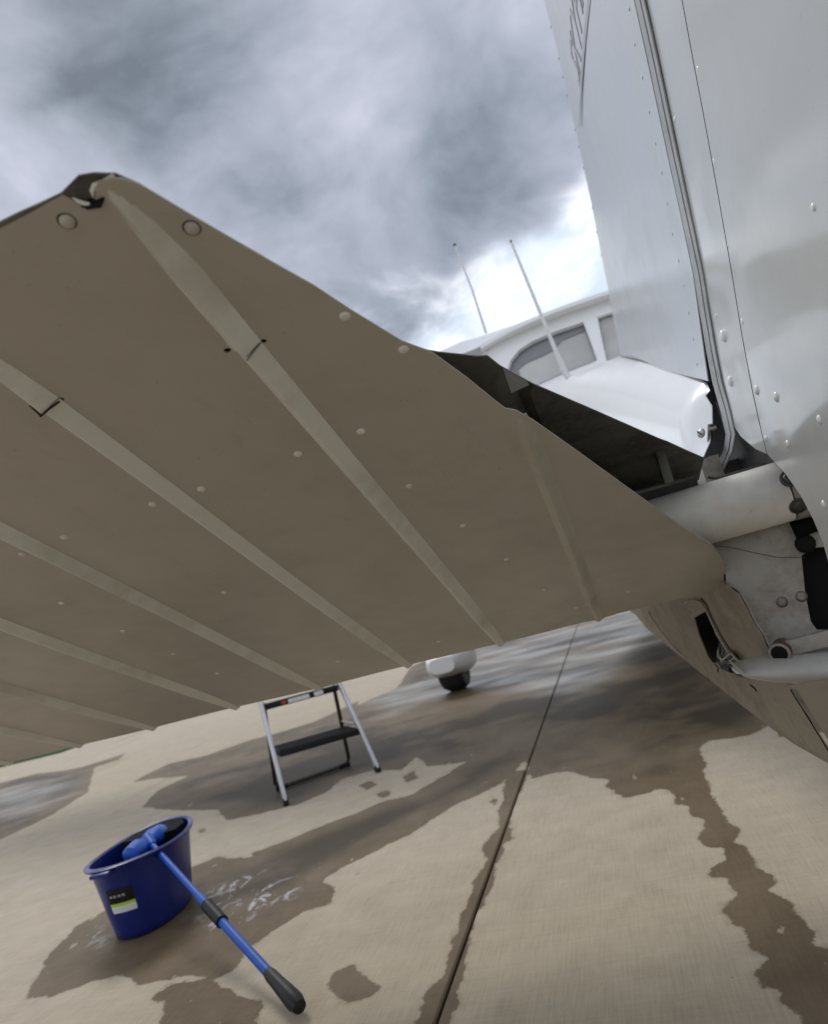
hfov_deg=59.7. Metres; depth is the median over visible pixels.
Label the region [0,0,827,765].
airplane
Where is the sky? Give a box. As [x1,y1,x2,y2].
[0,0,607,350]
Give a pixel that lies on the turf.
(42, 755)
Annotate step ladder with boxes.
[258,682,380,805]
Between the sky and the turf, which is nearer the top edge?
the sky
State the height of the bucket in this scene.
0.241 m
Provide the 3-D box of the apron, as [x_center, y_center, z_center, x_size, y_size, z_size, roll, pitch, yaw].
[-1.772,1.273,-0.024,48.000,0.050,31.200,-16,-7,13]
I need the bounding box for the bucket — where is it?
[83,815,192,939]
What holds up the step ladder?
on the apron
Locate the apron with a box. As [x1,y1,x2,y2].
[0,607,827,1023]
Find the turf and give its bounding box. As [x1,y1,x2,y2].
[0,747,73,766]

